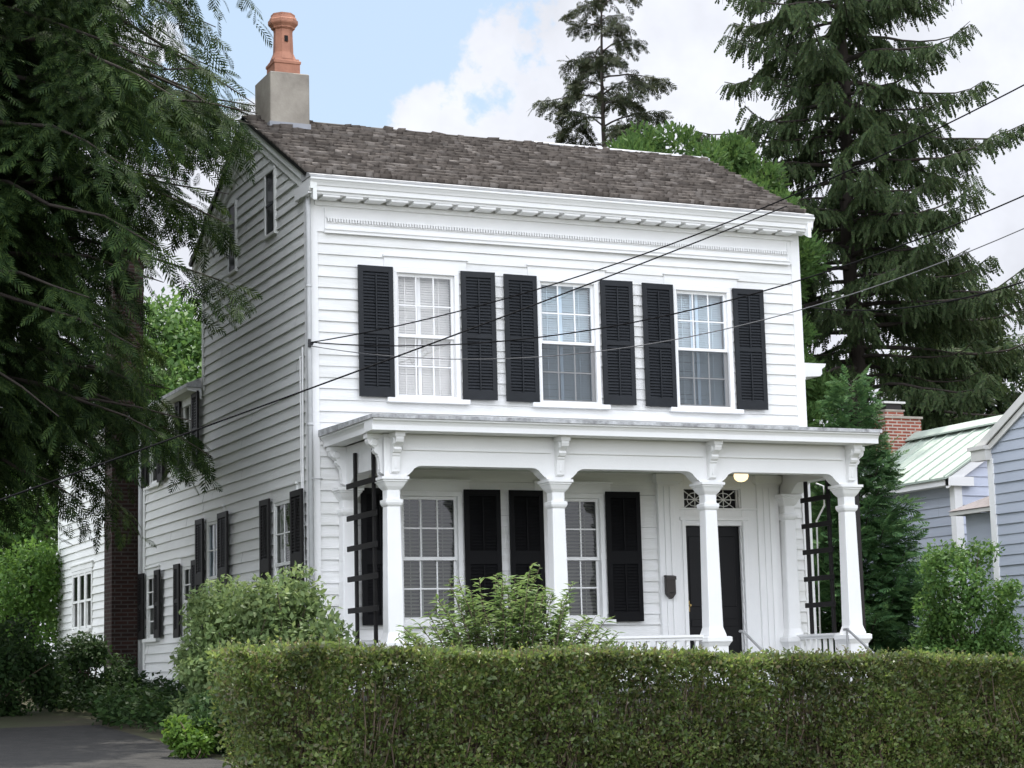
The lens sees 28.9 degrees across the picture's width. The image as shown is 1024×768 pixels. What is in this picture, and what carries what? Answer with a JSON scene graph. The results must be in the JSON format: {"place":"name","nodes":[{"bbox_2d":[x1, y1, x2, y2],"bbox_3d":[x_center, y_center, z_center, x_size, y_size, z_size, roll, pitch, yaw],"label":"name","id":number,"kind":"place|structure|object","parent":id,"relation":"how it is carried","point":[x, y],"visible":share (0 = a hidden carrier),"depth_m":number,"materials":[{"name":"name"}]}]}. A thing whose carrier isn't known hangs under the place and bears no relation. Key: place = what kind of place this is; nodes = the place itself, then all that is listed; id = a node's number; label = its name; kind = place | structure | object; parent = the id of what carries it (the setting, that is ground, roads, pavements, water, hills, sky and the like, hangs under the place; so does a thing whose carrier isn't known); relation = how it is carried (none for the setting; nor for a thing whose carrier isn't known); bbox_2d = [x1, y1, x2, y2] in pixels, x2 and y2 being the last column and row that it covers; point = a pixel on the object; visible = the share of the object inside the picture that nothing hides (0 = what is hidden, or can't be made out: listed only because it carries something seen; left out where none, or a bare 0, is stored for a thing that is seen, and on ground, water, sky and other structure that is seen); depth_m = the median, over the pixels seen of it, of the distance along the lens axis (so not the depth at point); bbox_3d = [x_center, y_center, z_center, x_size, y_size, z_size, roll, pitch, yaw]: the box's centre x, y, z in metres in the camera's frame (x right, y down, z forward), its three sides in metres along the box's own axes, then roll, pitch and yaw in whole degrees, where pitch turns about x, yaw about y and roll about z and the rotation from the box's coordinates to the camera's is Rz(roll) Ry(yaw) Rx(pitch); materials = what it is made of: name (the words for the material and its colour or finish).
{"place":"outdoors","nodes":[
{"label":"outdoors","id":0,"kind":"place"},
{"bbox_2d":[14,235,100,656],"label":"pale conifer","id":1,"kind":"object","parent":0,"point":[55,535],"depth_m":48.84,"materials":[{"name":"green plant"}]},
{"bbox_2d":[0,725,235,767],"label":"driveway","id":2,"kind":"structure","parent":0,"point":[89,746],"depth_m":20.14,"materials":[{"name":"grey asphalt"}]},
{"bbox_2d":[0,675,1021,767],"bbox_3d":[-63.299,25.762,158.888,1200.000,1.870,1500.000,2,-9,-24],"label":"ground","id":3,"kind":"structure","parent":0,"point":[44,717],"depth_m":24.50,"materials":[{"name":"grey asphalt"}]},
{"bbox_2d":[0,435,57,641],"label":"leafy tree","id":4,"kind":"object","parent":3,"relation":"on","point":[46,530],"visible":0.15,"depth_m":43.24,"materials":[{"name":"green plant"}]},
{"bbox_2d":[0,535,63,655],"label":"bush","id":5,"kind":"object","parent":3,"relation":"on","point":[30,602],"visible":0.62,"depth_m":37.02,"materials":[{"name":"green plant"}]},
{"bbox_2d":[0,613,75,716],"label":"shrub","id":6,"kind":"object","parent":3,"relation":"on","point":[30,667],"visible":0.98,"depth_m":26.04,"materials":[{"name":"green plant"}]},
{"bbox_2d":[19,630,146,707],"bbox_3d":[-6.084,4.048,28.174,1.849,1.131,1.503,2,-9,-24],"label":"shrub","id":7,"kind":"object","parent":3,"relation":"on","point":[82,655],"visible":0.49,"depth_m":27.96,"materials":[{"name":"green plant"}]},
{"bbox_2d":[32,283,201,430],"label":"leafy tree","id":8,"kind":"object","parent":3,"relation":"on","point":[183,335],"visible":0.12,"depth_m":56.24,"materials":[{"name":"green plant"}]},
{"bbox_2d":[0,0,272,553],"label":"hemlock tree","id":9,"kind":"object","parent":3,"relation":"on","point":[71,79],"visible":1,"depth_m":23.46,"materials":[{"name":"green plant"}]},
{"bbox_2d":[5,670,336,732],"bbox_3d":[-4.986,4.191,26.511,2.528,0.893,10.632,2,-9,-24],"label":"ground cover","id":10,"kind":"object","parent":3,"relation":"on","point":[149,705],"visible":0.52,"depth_m":25.04,"materials":[{"name":"green plant"}]},
{"bbox_2d":[159,713,222,758],"bbox_3d":[-3.094,3.460,19.390,0.661,0.517,0.486,6,-11,-43],"label":"shrub","id":11,"kind":"object","parent":3,"relation":"on","point":[185,740],"visible":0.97,"depth_m":19.28,"materials":[{"name":"green plant"}]},
{"bbox_2d":[166,645,263,726],"bbox_3d":[-3.080,3.301,20.763,1.066,1.150,1.281,2,-9,-24],"label":"shrub","id":12,"kind":"object","parent":3,"relation":"on","point":[196,673],"visible":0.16,"depth_m":20.68,"materials":[{"name":"green plant"}]},
{"bbox_2d":[184,685,256,755],"bbox_3d":[-2.921,3.360,19.723,0.802,0.809,1.025,6,-11,-42],"label":"shrub","id":13,"kind":"object","parent":3,"relation":"on","point":[203,711],"visible":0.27,"depth_m":19.67,"materials":[{"name":"green plant"}]},
{"bbox_2d":[168,561,359,734],"bbox_3d":[-2.649,2.902,21.550,2.178,1.965,1.670,2,-9,-24],"label":"shrub","id":14,"kind":"object","parent":3,"relation":"on","point":[264,613],"visible":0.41,"depth_m":21.29,"materials":[{"name":"green plant"}]},
{"bbox_2d":[57,12,886,731],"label":"clapboard house","id":15,"kind":"structure","parent":3,"relation":"on","point":[619,484],"depth_m":25.56,"materials":[{"name":"white paint"}]},
{"bbox_2d":[69,571,77,633],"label":"window","id":16,"kind":"structure","parent":15,"relation":"in","point":[74,574],"depth_m":36.16,"materials":[{"name":"paint"}]},
{"bbox_2d":[75,569,84,632],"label":"window","id":17,"kind":"structure","parent":15,"relation":"in","point":[81,574],"depth_m":35.66,"materials":[{"name":"paint"}]},
{"bbox_2d":[82,567,96,631],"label":"window","id":18,"kind":"structure","parent":15,"relation":"in","point":[88,572],"depth_m":35.09,"materials":[{"name":"paint"}]},
{"bbox_2d":[142,565,160,642],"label":"window","id":19,"kind":"structure","parent":15,"relation":"in","point":[149,571],"depth_m":31.00,"materials":[{"name":"paint"}]},
{"bbox_2d":[145,437,162,489],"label":"window","id":20,"kind":"structure","parent":15,"relation":"in","point":[153,476],"depth_m":31.12,"materials":[{"name":"paint"}]},
{"bbox_2d":[177,553,194,640],"bbox_3d":[-4.663,3.102,28.869,0.175,1.240,0.930,2,-9,-24],"label":"window","id":21,"kind":"structure","parent":15,"relation":"in","point":[186,559],"depth_m":29.05,"materials":[{"name":"paint"}]},
{"bbox_2d":[178,402,196,475],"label":"window","id":22,"kind":"structure","parent":15,"relation":"in","point":[186,410],"depth_m":29.39,"materials":[{"name":"paint"}]},
{"bbox_2d":[203,505,224,616],"bbox_3d":[-4.121,2.634,27.691,0.175,1.820,0.990,2,-9,-24],"label":"window","id":23,"kind":"structure","parent":15,"relation":"in","point":[210,514],"depth_m":27.97,"materials":[{"name":"paint"}]},
{"bbox_2d":[226,199,237,277],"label":"window","id":24,"kind":"structure","parent":15,"relation":"in","point":[232,268],"depth_m":27.41,"materials":[{"name":"paint"}]},
{"bbox_2d":[262,165,277,240],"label":"window","id":25,"kind":"structure","parent":15,"relation":"in","point":[270,224],"depth_m":25.85,"materials":[{"name":"paint"}]},
{"bbox_2d":[268,482,298,627],"bbox_3d":[-2.812,2.180,24.784,0.175,1.820,1.110,2,-9,-24],"label":"window","id":26,"kind":"structure","parent":15,"relation":"in","point":[280,495],"depth_m":24.94,"materials":[{"name":"paint"}]},
{"bbox_2d":[346,448,378,691],"bbox_3d":[-1.724,2.184,23.152,0.058,2.840,1.010,2,-9,-24],"label":"trellis","id":27,"kind":"object","parent":15,"relation":"on","point":[355,548],"visible":0.83,"depth_m":23.13,"materials":[{"name":"black wood"}]},
{"bbox_2d":[0,206,786,500],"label":"overhead wire","id":28,"kind":"object","parent":15,"relation":"attached to","point":[43,484],"visible":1,"depth_m":20.87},
{"bbox_2d":[382,254,470,404],"bbox_3d":[-1.091,-0.667,24.899,1.150,1.860,0.236,2,-9,-24],"label":"window","id":29,"kind":"structure","parent":15,"relation":"in","point":[418,270],"depth_m":24.96,"materials":[{"name":"white paint"}]},
{"bbox_2d":[400,478,472,626],"bbox_3d":[-1.009,2.075,24.474,1.110,1.820,0.175,2,-9,-24],"label":"window","id":30,"kind":"structure","parent":15,"relation":"in","point":[431,509],"depth_m":24.52,"materials":[{"name":"white paint"}]},
{"bbox_2d":[526,263,610,409],"bbox_3d":[0.706,-0.596,25.697,1.150,1.860,0.236,2,-9,-24],"label":"window","id":31,"kind":"structure","parent":15,"relation":"in","point":[570,378],"depth_m":25.76,"materials":[{"name":"white paint"}]},
{"bbox_2d":[533,480,615,624],"bbox_3d":[0.788,2.145,25.272,1.110,1.820,0.175,2,-9,-24],"label":"window","id":32,"kind":"structure","parent":15,"relation":"in","point":[584,511],"depth_m":25.36,"materials":[{"name":"white paint"}]},
{"bbox_2d":[311,195,1023,346],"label":"overhead wire","id":33,"kind":"object","parent":15,"relation":"attached to","point":[698,307],"visible":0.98,"depth_m":21.04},
{"bbox_2d":[312,228,1023,359],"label":"overhead wire","id":34,"kind":"object","parent":15,"relation":"attached to","point":[698,334],"visible":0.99,"depth_m":21.02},
{"bbox_2d":[313,84,1023,341],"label":"overhead wire","id":35,"kind":"object","parent":15,"relation":"attached to","point":[692,235],"visible":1,"depth_m":21.18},
{"bbox_2d":[664,575,676,598],"bbox_3d":[2.043,2.614,25.610,0.140,0.304,0.087,2,-9,-24],"label":"mailbox","id":36,"kind":"object","parent":15,"relation":"attached to","point":[670,586],"visible":1,"depth_m":25.58,"materials":[{"name":"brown metal"}]},
{"bbox_2d":[662,272,743,414],"bbox_3d":[2.522,-0.526,26.504,1.150,1.860,0.236,2,-9,-24],"label":"window","id":37,"kind":"structure","parent":15,"relation":"in","point":[701,287],"depth_m":26.57,"materials":[{"name":"white paint"}]},
{"bbox_2d":[686,526,742,674],"bbox_3d":[2.644,2.888,26.027,0.854,2.052,0.100,2,-9,-24],"label":"door","id":38,"kind":"structure","parent":15,"relation":"in","point":[728,537],"depth_m":26.11,"materials":[{"name":"black paint"}]},
{"bbox_2d":[800,480,836,633],"bbox_3d":[3.976,2.206,25.734,0.058,2.028,0.705,2,-9,-24],"label":"trellis","id":39,"kind":"object","parent":15,"relation":"attached to","point":[809,551],"visible":0.92,"depth_m":25.70,"materials":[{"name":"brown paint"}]},
{"bbox_2d":[806,281,1023,310],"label":"overhead wire","id":40,"kind":"object","parent":15,"relation":"attached to","point":[922,305],"visible":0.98,"depth_m":23.51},
{"bbox_2d":[395,562,625,755],"bbox_3d":[0.012,2.758,19.738,2.571,1.929,1.178,2,-9,-24],"label":"flowering shrub","id":41,"kind":"object","parent":3,"relation":"on","point":[508,627],"visible":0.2,"depth_m":19.62,"materials":[{"name":"green plant"}]},
{"bbox_2d":[555,634,624,751],"bbox_3d":[0.786,3.095,19.649,0.737,1.246,0.757,-4,-9,17],"label":"shrub","id":42,"kind":"object","parent":3,"relation":"on","point":[591,645],"visible":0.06,"depth_m":19.69,"materials":[{"name":"green plant"}]},
{"bbox_2d":[528,0,677,146],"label":"thin conifer","id":43,"kind":"object","parent":3,"relation":"on","point":[585,65],"visible":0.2,"depth_m":43.38,"materials":[{"name":"green plant"}]},
{"bbox_2d":[204,633,1023,767],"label":"hedge","id":44,"kind":"object","parent":3,"relation":"on","point":[982,734],"visible":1,"depth_m":17.58,"materials":[{"name":"green plant"}]},
{"bbox_2d":[605,119,848,628],"bbox_3d":[3.590,0.287,40.189,6.408,11.261,6.180,2,-9,-24],"label":"tree","id":45,"kind":"object","parent":3,"relation":"on","point":[735,152],"visible":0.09,"depth_m":39.74,"materials":[{"name":"green plant"}]},
{"bbox_2d":[684,0,1023,557],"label":"spruce tree","id":46,"kind":"object","parent":3,"relation":"on","point":[823,85],"visible":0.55,"depth_m":44.05,"materials":[{"name":"green plant"}]},
{"bbox_2d":[810,364,953,690],"bbox_3d":[5.189,2.245,30.382,3.336,5.101,3.001,-5,-9,23],"label":"fir tree","id":47,"kind":"object","parent":3,"relation":"on","point":[888,619],"visible":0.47,"depth_m":29.80,"materials":[{"name":"green plant"}]},
{"bbox_2d":[860,401,1001,639],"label":"metal roofed building","id":48,"kind":"structure","parent":3,"relation":"on","point":[940,454],"depth_m":36.06,"materials":[{"name":"green"}]},
{"bbox_2d":[886,274,1023,602],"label":"dark conifer","id":49,"kind":"object","parent":3,"relation":"on","point":[1007,400],"visible":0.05,"depth_m":53.08,"materials":[{"name":"green plant"}]},
{"bbox_2d":[897,536,1023,700],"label":"shrub","id":50,"kind":"object","parent":3,"relation":"on","point":[945,618],"visible":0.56,"depth_m":26.80,"materials":[{"name":"green plant"}]},
{"bbox_2d":[2,0,1023,660],"label":"sky","id":51,"kind":"structure","parent":0,"point":[474,68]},
{"bbox_2d":[948,392,1023,656],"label":"neighbour house","id":52,"kind":"structure","parent":0,"point":[999,447],"depth_m":30.84,"materials":[{"name":"blue"}]}
]}

